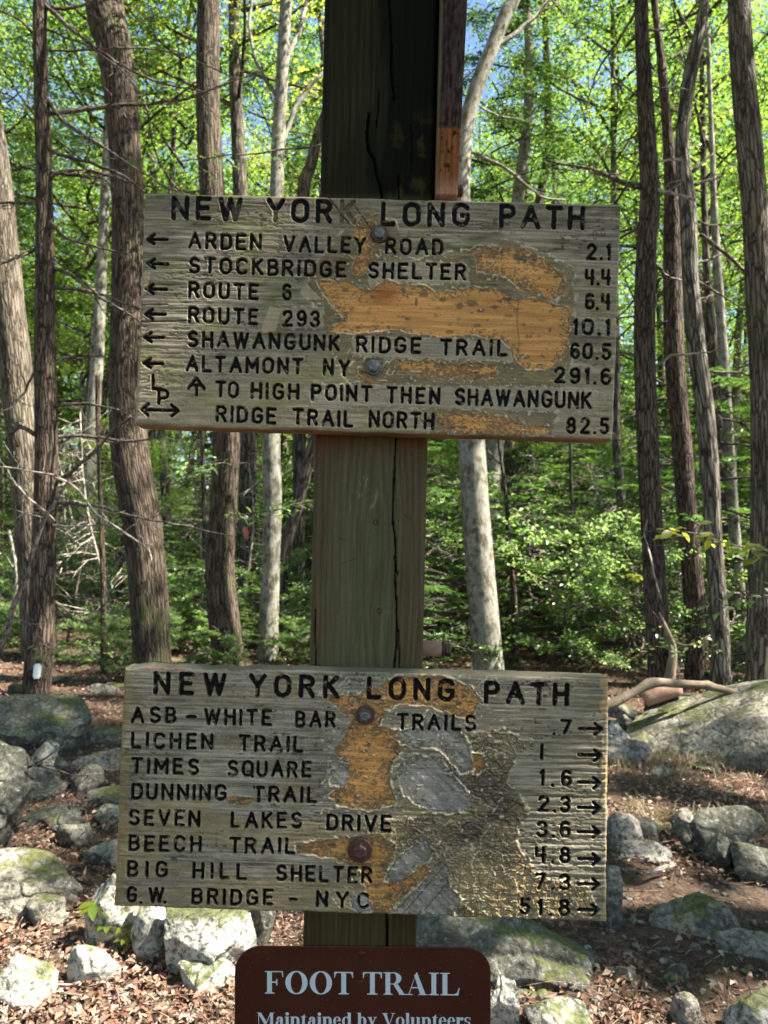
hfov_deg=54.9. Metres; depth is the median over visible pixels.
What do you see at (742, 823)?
rock
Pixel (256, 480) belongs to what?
young hemlock
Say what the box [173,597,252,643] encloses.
plant
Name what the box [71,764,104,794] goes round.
rock
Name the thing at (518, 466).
young hemlock
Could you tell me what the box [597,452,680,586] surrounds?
young hemlock
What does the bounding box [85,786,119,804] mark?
rock
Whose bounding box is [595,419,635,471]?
broadleaf shrub
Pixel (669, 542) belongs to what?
young hemlock
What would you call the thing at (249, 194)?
maple tree
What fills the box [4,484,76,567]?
broadleaf shrub
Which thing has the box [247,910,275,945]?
rock
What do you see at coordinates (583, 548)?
bare sapling
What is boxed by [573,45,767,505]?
maple tree
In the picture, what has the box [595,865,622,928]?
rock
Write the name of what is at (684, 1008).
rock
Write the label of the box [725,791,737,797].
rock
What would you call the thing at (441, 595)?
bare sapling
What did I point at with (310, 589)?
bare sapling
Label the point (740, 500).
young hemlock
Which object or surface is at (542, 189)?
hemlock tree
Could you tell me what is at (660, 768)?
rock
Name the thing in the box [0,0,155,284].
maple tree
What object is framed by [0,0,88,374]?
maple tree
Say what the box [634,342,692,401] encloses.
young hemlock
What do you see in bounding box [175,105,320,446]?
maple tree
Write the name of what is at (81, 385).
maple tree
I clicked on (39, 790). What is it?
rock
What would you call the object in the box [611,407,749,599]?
young hemlock
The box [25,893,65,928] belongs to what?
rock
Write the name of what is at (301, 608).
plant
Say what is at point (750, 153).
oak tree
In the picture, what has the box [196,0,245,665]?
oak tree
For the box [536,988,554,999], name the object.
rock
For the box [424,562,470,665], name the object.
young hemlock
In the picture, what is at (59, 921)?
stone
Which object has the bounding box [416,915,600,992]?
boulder
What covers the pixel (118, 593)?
young maple
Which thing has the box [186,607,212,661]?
plant
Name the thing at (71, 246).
maple tree
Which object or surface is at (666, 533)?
leafy branch
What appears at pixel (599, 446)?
young maple
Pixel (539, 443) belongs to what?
young maple
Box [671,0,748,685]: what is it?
dying tree
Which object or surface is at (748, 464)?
young maple
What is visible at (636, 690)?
fallen log
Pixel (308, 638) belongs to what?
plant
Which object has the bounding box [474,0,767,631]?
slim tree
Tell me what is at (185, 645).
rock
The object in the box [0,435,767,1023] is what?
ground
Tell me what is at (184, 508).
broadleaf shrub
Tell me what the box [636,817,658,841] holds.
rock
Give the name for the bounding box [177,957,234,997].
rock
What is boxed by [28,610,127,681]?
leafy branch
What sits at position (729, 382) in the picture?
young hemlock
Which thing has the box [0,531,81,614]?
broadleaf shrub
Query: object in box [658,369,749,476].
young maple
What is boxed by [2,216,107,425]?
maple tree
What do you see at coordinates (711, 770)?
rock
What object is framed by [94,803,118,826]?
rock
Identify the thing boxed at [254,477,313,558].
broadleaf shrub
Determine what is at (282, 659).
plant
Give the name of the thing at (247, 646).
rock
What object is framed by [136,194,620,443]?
trail signboard
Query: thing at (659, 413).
young hemlock
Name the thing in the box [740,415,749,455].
young maple
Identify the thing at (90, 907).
seedling
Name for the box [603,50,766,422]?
maple tree
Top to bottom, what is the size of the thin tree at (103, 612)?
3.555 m
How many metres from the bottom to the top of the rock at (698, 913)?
0.298 m
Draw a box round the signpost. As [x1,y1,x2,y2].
[303,0,450,946]
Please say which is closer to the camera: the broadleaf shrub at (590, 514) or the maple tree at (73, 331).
the broadleaf shrub at (590, 514)
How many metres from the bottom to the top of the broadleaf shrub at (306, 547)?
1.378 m
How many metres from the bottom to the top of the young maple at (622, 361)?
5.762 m
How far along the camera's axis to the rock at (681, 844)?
3.73 m
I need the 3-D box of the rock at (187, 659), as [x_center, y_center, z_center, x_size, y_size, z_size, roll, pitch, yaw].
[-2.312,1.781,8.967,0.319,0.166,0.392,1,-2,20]
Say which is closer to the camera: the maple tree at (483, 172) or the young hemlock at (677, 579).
the young hemlock at (677, 579)
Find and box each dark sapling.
[292,110,321,615]
[569,442,580,641]
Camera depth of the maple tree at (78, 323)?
28.77 m
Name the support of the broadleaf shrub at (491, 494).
on the ground at (754, 907)
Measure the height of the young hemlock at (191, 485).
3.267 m
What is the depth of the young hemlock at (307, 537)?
14.73 m
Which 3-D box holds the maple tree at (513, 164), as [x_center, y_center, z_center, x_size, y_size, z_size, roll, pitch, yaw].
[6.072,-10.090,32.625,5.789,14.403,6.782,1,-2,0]
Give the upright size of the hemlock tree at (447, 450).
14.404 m
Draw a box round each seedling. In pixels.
[77,900,109,936]
[93,923,133,934]
[114,934,131,947]
[625,574,642,604]
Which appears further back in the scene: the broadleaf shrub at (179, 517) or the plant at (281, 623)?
the broadleaf shrub at (179, 517)
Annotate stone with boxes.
[52,914,71,925]
[519,988,536,1005]
[664,971,680,985]
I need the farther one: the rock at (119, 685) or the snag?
the rock at (119, 685)
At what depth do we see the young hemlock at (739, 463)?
19.95 m
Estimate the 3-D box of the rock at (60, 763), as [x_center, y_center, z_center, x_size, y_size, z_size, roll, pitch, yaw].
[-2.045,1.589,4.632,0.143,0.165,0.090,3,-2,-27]
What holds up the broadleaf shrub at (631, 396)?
on the ground at (754, 907)
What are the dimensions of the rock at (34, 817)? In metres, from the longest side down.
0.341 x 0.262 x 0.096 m
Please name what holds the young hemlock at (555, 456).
on the ground at (754, 907)
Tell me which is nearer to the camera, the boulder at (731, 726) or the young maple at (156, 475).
the boulder at (731, 726)
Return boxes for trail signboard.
[115,661,607,920]
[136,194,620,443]
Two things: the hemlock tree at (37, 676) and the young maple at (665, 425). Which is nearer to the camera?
the hemlock tree at (37, 676)
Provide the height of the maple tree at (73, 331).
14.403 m
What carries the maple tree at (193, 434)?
on the ground at (754, 907)
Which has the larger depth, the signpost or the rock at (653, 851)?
the rock at (653, 851)
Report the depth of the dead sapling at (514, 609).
9.46 m
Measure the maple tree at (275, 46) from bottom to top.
14.404 m
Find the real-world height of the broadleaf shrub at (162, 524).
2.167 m
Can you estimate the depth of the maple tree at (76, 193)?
16.91 m
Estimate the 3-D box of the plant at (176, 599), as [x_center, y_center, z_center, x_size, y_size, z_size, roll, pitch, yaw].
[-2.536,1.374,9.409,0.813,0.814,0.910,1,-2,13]
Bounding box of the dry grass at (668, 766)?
[607,734,767,833]
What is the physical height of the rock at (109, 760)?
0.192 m
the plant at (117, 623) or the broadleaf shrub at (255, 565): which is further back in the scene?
the broadleaf shrub at (255, 565)
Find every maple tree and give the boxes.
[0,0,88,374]
[0,0,100,189]
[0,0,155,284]
[0,0,272,587]
[0,0,272,599]
[0,1,163,504]
[0,64,54,206]
[0,294,88,430]
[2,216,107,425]
[8,2,254,580]
[11,0,319,605]
[14,129,110,471]
[20,151,110,457]
[20,166,166,450]
[29,226,110,415]
[31,212,110,432]
[32,163,198,492]
[53,115,199,457]
[64,146,210,489]
[83,79,253,507]
[98,0,321,578]
[156,163,260,450]
[172,430,211,520]
[175,0,321,197]
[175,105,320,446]
[191,38,321,504]
[192,124,316,547]
[225,80,320,197]
[463,61,627,471]
[470,85,625,203]
[470,109,511,441]
[471,0,727,471]
[471,115,586,203]
[486,118,632,312]
[495,0,767,393]
[545,117,662,355]
[570,0,767,591]
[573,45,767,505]
[575,0,767,306]
[587,0,767,462]
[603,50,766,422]
[622,180,739,391]
[658,93,767,331]
[694,3,767,249]
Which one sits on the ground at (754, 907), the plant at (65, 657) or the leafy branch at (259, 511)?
the plant at (65, 657)
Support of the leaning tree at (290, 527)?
on the ground at (754, 907)
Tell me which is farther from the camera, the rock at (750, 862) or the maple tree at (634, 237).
the maple tree at (634, 237)
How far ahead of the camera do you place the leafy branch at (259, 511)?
7.60 m
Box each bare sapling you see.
[1,401,158,623]
[2,414,125,621]
[55,485,125,643]
[56,411,173,640]
[56,428,117,612]
[111,431,258,602]
[172,501,237,601]
[180,474,209,595]
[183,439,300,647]
[235,460,291,573]
[285,465,468,656]
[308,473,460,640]
[424,469,502,634]
[426,438,463,571]
[428,451,465,592]
[544,463,682,654]
[567,523,614,615]
[635,517,707,634]
[636,501,737,651]
[660,434,701,565]
[735,436,750,520]
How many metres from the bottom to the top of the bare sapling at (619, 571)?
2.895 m
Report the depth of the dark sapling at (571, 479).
11.00 m
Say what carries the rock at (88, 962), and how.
on the ground at (754, 907)
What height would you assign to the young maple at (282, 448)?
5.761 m
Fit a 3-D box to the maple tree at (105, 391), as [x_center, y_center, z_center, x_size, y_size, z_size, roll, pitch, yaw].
[-6.865,-5.438,19.887,7.387,15.522,6.805,4,-3,-44]
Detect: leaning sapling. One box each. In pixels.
[0,479,70,654]
[6,530,17,646]
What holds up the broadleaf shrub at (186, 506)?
on the ground at (754, 907)
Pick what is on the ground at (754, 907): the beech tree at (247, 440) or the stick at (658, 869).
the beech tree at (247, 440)
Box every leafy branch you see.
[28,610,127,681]
[137,126,320,187]
[167,456,234,485]
[224,499,312,524]
[626,612,720,663]
[629,520,767,581]
[698,576,767,620]
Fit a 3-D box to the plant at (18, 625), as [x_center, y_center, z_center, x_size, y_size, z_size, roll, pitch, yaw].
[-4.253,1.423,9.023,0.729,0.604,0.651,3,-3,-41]
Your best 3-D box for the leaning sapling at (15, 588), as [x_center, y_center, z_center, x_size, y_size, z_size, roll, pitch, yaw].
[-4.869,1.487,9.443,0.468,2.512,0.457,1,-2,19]
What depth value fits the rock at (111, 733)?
5.31 m
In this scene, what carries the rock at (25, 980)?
on the ground at (754, 907)
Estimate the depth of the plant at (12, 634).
8.79 m
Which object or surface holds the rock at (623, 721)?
on the ground at (754, 907)
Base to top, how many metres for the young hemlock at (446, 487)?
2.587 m
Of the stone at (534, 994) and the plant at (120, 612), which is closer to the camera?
the stone at (534, 994)
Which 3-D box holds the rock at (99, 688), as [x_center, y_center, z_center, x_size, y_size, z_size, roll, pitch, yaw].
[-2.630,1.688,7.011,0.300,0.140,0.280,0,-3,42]
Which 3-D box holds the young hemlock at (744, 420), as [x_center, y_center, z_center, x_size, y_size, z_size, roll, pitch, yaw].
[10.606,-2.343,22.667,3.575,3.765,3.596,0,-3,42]
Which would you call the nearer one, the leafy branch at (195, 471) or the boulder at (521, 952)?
the boulder at (521, 952)
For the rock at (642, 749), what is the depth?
5.08 m
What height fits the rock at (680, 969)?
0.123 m
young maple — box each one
[0,397,82,606]
[58,400,192,614]
[106,430,209,515]
[112,430,191,513]
[162,431,313,573]
[258,434,307,530]
[426,438,521,614]
[427,438,458,481]
[429,439,525,513]
[441,439,567,586]
[550,426,637,523]
[620,343,634,427]
[626,390,698,517]
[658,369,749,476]
[685,340,748,388]
[690,389,750,540]
[737,463,750,543]
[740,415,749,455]
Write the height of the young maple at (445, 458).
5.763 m
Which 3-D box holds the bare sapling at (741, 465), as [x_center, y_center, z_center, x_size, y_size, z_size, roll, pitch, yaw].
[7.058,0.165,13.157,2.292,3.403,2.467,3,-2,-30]
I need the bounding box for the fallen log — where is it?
[608,677,736,710]
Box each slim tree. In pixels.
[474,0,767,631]
[519,0,767,649]
[705,25,745,668]
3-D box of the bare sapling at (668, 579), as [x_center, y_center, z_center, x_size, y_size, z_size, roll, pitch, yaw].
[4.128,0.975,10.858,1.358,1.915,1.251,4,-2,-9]
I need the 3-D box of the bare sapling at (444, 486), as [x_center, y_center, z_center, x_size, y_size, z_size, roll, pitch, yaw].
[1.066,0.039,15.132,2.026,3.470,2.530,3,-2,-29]
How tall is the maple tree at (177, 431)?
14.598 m
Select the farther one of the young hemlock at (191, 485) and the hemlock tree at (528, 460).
the young hemlock at (191, 485)
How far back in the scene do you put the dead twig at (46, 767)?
3.46 m
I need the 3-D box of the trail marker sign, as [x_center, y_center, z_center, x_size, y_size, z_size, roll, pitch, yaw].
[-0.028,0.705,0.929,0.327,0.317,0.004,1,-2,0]
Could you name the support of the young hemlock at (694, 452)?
on the ground at (754, 907)
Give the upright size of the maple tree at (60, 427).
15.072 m
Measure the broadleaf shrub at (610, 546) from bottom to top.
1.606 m
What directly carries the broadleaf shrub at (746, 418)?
on the ground at (754, 907)
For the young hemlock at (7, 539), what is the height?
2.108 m
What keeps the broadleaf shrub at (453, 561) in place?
on the ground at (754, 907)
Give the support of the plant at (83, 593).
on the ground at (754, 907)
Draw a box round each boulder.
[0,694,92,757]
[0,740,35,846]
[0,847,82,924]
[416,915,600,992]
[626,679,767,770]
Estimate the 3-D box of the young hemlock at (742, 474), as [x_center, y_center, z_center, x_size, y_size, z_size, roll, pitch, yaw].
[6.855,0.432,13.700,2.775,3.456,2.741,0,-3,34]
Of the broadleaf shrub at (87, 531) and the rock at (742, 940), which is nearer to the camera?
the rock at (742, 940)
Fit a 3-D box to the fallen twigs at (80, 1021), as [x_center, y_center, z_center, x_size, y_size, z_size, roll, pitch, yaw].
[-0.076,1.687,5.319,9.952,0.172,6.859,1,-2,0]
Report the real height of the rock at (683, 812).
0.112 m
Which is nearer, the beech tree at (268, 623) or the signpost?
the signpost
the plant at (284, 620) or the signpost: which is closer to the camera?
the signpost
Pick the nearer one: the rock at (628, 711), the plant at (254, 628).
the rock at (628, 711)
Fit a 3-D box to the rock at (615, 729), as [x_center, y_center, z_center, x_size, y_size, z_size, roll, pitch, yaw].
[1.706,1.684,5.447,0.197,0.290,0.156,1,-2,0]
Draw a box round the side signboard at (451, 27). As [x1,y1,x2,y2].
[433,0,466,200]
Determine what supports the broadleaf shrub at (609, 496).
on the ground at (754, 907)
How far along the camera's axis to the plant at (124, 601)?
11.04 m
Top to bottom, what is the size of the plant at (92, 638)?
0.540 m
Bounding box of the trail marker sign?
[235,946,490,1023]
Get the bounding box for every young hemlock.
[0,470,15,578]
[0,474,12,585]
[0,510,14,597]
[0,511,12,598]
[10,414,111,548]
[59,459,188,604]
[94,449,207,600]
[111,523,206,640]
[124,432,261,587]
[152,446,186,494]
[174,464,208,511]
[184,453,283,594]
[186,443,262,541]
[195,452,210,508]
[252,457,313,608]
[287,481,313,606]
[288,515,311,602]
[302,441,504,668]
[302,472,509,665]
[423,454,643,665]
[424,472,553,655]
[424,477,467,607]
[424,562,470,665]
[425,440,461,610]
[439,438,458,485]
[460,441,610,624]
[461,462,615,647]
[497,442,679,637]
[498,488,564,603]
[499,441,557,507]
[502,495,617,641]
[503,523,640,659]
[505,442,561,527]
[521,448,564,498]
[534,442,635,576]
[540,378,745,662]
[547,443,612,506]
[567,363,663,508]
[578,366,750,683]
[587,376,696,502]
[595,399,695,510]
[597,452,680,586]
[607,383,631,450]
[607,495,746,652]
[610,386,669,494]
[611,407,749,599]
[620,381,634,447]
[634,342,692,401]
[642,514,709,631]
[661,444,698,514]
[685,361,691,416]
[693,375,749,460]
[695,427,749,505]
[704,443,750,600]
[731,388,750,525]
[737,481,749,569]
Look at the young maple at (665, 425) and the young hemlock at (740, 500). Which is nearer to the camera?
the young hemlock at (740, 500)
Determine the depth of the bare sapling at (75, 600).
9.94 m
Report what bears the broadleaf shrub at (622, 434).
on the ground at (754, 907)
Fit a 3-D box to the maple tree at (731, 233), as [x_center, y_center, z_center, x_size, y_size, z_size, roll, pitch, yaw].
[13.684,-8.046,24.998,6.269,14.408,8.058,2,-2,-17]
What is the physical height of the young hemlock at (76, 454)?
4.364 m
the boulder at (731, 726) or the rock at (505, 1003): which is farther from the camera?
the boulder at (731, 726)
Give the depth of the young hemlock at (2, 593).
12.28 m
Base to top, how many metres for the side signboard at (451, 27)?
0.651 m
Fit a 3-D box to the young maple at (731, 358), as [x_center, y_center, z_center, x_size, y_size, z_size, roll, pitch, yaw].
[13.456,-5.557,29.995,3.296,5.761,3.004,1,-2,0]
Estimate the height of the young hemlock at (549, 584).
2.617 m
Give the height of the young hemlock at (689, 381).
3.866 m
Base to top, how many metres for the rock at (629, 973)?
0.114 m
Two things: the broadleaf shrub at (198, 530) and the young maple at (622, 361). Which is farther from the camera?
the young maple at (622, 361)
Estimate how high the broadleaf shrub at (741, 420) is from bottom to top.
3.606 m
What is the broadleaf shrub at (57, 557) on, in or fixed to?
on the ground at (754, 907)
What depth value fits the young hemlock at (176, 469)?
15.42 m
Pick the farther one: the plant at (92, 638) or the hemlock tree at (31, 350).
the hemlock tree at (31, 350)
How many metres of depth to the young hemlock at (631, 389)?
21.00 m
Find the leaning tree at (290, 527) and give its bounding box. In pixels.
[279,434,314,639]
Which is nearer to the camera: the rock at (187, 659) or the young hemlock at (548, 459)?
the rock at (187, 659)
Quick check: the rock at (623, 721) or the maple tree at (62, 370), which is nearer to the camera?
the rock at (623, 721)
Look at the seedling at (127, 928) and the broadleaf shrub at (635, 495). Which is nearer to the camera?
the seedling at (127, 928)
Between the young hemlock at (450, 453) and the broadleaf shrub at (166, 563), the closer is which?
the broadleaf shrub at (166, 563)
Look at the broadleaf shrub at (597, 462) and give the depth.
14.65 m
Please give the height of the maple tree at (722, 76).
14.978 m
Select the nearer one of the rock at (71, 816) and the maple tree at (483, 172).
the rock at (71, 816)
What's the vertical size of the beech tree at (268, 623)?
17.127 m
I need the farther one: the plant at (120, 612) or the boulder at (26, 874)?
the plant at (120, 612)
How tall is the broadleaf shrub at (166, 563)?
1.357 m
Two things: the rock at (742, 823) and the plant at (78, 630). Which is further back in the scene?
the plant at (78, 630)
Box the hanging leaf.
[243,526,248,539]
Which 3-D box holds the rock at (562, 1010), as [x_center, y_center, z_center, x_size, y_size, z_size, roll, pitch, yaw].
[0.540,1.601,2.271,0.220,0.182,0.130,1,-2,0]
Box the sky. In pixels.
[0,0,767,489]
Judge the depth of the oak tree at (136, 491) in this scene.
7.33 m
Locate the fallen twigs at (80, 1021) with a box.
[0,661,767,1023]
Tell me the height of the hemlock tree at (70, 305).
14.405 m
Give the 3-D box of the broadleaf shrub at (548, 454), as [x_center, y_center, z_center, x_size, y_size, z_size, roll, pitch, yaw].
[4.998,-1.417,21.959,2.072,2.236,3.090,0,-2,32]
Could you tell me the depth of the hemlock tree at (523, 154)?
12.08 m
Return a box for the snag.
[658,612,676,678]
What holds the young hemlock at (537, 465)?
on the ground at (754, 907)
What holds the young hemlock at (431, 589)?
on the ground at (754, 907)
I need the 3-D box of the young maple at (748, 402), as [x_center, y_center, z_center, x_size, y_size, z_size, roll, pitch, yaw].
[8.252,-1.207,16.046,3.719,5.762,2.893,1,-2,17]
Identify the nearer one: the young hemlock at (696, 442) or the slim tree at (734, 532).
the slim tree at (734, 532)
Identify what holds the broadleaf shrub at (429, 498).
on the ground at (754, 907)
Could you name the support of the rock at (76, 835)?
on the ground at (754, 907)
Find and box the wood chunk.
[642,687,682,705]
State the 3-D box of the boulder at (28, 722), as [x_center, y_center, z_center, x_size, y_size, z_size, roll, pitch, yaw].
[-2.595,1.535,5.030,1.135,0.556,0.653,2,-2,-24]
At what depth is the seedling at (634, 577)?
6.98 m
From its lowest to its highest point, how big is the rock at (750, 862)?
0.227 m
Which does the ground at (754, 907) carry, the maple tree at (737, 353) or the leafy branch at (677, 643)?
the maple tree at (737, 353)
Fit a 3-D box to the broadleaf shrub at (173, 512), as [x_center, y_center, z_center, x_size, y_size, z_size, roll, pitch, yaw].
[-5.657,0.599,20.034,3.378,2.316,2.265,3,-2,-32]
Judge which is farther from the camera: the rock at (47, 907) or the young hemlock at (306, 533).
the young hemlock at (306, 533)
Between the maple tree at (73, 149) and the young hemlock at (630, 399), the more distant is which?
the young hemlock at (630, 399)
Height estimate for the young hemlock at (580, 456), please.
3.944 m
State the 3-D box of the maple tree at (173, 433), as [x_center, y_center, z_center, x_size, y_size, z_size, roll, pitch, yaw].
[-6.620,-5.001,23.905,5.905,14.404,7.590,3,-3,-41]
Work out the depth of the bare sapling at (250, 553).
11.18 m
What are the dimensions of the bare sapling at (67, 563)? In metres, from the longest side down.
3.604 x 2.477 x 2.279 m
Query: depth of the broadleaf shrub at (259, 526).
15.74 m
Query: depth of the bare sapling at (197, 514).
16.74 m
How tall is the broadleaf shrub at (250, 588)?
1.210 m
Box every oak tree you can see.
[0,110,57,663]
[85,0,170,663]
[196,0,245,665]
[727,0,767,681]
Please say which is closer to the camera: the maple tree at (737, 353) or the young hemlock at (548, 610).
the young hemlock at (548, 610)
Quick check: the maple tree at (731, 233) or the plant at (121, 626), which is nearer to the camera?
the plant at (121, 626)
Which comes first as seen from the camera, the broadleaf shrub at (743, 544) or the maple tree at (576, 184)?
the broadleaf shrub at (743, 544)
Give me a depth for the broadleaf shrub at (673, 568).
12.43 m
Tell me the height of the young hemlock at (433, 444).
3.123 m
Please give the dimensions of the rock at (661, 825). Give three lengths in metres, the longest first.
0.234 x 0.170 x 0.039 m
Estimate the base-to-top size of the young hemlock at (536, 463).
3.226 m
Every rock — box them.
[0,953,57,1011]
[5,683,21,693]
[21,804,85,830]
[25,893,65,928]
[27,778,70,801]
[30,739,59,765]
[35,765,59,782]
[38,808,84,832]
[52,675,69,684]
[54,754,68,773]
[54,822,94,847]
[65,748,121,772]
[66,944,120,987]
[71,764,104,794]
[81,839,117,867]
[84,873,140,947]
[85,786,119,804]
[87,683,119,693]
[90,726,121,742]
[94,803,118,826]
[106,682,123,690]
[131,906,165,960]
[163,907,256,973]
[176,643,206,650]
[177,651,210,663]
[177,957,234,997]
[243,643,256,647]
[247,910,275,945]
[491,974,519,1023]
[523,996,591,1023]
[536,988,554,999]
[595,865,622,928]
[606,811,643,843]
[607,737,651,763]
[608,704,640,719]
[608,720,629,738]
[609,839,673,863]
[610,966,639,989]
[616,714,633,731]
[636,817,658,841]
[644,764,673,775]
[648,891,740,938]
[655,820,671,830]
[662,963,688,981]
[668,807,692,822]
[668,839,694,850]
[670,991,700,1023]
[671,821,693,845]
[679,693,697,699]
[690,805,765,855]
[693,762,720,774]
[703,833,733,870]
[714,928,767,959]
[721,985,767,1023]
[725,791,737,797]
[729,841,767,885]
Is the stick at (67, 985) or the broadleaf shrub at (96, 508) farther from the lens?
the broadleaf shrub at (96, 508)
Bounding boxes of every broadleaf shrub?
[0,502,121,608]
[0,521,79,590]
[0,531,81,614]
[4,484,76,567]
[4,519,71,591]
[6,477,110,582]
[55,545,127,618]
[56,512,124,599]
[57,514,125,581]
[58,452,110,559]
[59,466,202,596]
[61,497,112,515]
[110,499,187,582]
[116,535,197,602]
[125,523,204,615]
[157,492,192,571]
[157,494,200,540]
[161,497,235,571]
[165,552,237,642]
[172,495,194,530]
[172,503,236,574]
[189,473,312,585]
[235,540,310,610]
[235,558,311,640]
[238,543,311,630]
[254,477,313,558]
[256,450,292,523]
[424,471,561,626]
[426,466,583,618]
[426,517,506,591]
[427,443,525,573]
[428,465,459,549]
[428,481,543,593]
[492,506,641,666]
[519,442,573,497]
[522,424,635,518]
[526,437,670,576]
[526,475,590,573]
[534,522,683,628]
[554,466,702,584]
[555,492,708,608]
[560,510,745,670]
[561,390,635,475]
[561,415,668,505]
[567,490,638,571]
[575,445,739,519]
[585,449,674,514]
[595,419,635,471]
[620,361,658,445]
[634,516,705,602]
[676,526,747,631]
[686,367,750,471]
[694,398,750,500]
[702,539,748,569]
[731,367,749,433]
[737,475,750,569]
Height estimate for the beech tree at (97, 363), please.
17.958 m
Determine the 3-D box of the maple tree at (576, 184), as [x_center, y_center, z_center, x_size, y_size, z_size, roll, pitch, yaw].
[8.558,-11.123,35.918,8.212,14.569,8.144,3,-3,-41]
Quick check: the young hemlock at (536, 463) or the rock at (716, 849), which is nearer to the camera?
the rock at (716, 849)
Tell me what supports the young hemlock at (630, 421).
on the ground at (754, 907)
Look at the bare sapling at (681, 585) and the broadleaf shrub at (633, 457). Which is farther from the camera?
the broadleaf shrub at (633, 457)
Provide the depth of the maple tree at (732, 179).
13.61 m
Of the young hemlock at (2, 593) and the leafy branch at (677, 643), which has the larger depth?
the young hemlock at (2, 593)
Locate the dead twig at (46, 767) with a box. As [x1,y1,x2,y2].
[27,730,107,795]
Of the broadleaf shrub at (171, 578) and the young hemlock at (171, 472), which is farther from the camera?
the young hemlock at (171, 472)
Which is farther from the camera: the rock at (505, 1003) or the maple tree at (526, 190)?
the maple tree at (526, 190)
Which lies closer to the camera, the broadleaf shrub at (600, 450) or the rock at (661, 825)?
the rock at (661, 825)
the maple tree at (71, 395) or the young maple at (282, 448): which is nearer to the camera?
the young maple at (282, 448)
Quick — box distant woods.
[0,23,766,493]
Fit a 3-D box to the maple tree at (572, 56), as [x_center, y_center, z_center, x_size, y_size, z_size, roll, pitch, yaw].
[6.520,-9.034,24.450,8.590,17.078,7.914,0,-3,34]
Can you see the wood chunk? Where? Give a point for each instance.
(655, 696)
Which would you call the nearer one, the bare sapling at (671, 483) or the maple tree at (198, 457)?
the bare sapling at (671, 483)
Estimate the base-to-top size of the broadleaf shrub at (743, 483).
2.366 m
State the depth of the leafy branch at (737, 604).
4.18 m
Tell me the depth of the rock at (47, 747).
4.42 m
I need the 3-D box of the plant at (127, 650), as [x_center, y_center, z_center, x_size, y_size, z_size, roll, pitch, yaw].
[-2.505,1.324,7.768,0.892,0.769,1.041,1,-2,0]
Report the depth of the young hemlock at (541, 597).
11.90 m
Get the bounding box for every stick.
[58,981,80,986]
[644,862,675,875]
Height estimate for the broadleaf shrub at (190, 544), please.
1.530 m
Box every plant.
[0,590,18,628]
[0,598,19,647]
[0,612,20,655]
[2,590,20,645]
[4,616,69,651]
[54,596,120,662]
[56,569,98,629]
[64,610,99,645]
[68,602,107,639]
[70,597,131,660]
[86,605,188,673]
[90,614,174,671]
[107,588,173,656]
[108,599,130,637]
[113,588,128,608]
[168,589,210,651]
[168,598,198,649]
[170,581,210,649]
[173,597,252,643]
[182,609,242,651]
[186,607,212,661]
[201,625,251,663]
[212,591,268,662]
[237,597,255,622]
[240,597,259,647]
[242,597,259,641]
[258,604,308,649]
[263,609,310,660]
[270,615,310,664]
[279,605,310,650]
[279,617,309,656]
[287,600,310,662]
[287,615,310,661]
[288,601,310,630]
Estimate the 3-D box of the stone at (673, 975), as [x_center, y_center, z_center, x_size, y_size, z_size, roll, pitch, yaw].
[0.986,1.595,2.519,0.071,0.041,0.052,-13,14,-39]
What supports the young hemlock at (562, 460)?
on the ground at (754, 907)
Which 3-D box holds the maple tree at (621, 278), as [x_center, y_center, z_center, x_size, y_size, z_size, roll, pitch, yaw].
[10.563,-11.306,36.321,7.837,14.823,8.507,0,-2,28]
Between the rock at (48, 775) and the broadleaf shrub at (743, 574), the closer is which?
the rock at (48, 775)
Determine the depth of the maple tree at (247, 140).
17.47 m
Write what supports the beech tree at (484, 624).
on the ground at (754, 907)
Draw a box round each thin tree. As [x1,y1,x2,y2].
[95,375,106,673]
[199,194,208,634]
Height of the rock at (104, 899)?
0.322 m
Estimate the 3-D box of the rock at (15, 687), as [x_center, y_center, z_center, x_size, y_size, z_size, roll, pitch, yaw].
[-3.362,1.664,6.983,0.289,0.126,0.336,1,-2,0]
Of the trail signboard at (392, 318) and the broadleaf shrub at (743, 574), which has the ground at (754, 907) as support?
the broadleaf shrub at (743, 574)
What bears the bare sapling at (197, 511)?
on the ground at (754, 907)
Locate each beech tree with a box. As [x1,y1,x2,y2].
[0,0,290,615]
[47,0,324,629]
[237,0,322,660]
[456,0,564,669]
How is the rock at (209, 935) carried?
on the ground at (754, 907)
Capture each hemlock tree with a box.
[0,0,296,694]
[0,64,155,579]
[0,194,74,450]
[0,258,66,508]
[247,0,324,603]
[427,438,457,467]
[428,0,638,557]
[471,1,662,607]
[524,110,627,519]
[542,0,738,711]
[651,0,714,690]
[686,197,747,379]
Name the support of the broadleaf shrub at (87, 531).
on the ground at (754, 907)
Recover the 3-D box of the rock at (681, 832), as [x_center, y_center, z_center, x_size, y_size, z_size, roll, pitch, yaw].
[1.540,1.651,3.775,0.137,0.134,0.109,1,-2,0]
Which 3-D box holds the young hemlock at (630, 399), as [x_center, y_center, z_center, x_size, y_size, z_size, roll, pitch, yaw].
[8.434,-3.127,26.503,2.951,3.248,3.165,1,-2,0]
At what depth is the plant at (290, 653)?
9.47 m
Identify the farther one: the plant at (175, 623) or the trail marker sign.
the plant at (175, 623)
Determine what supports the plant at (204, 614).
on the ground at (754, 907)
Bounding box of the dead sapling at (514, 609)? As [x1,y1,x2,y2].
[486,440,543,661]
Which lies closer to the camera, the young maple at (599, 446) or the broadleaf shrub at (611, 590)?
the broadleaf shrub at (611, 590)
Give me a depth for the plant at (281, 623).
10.03 m

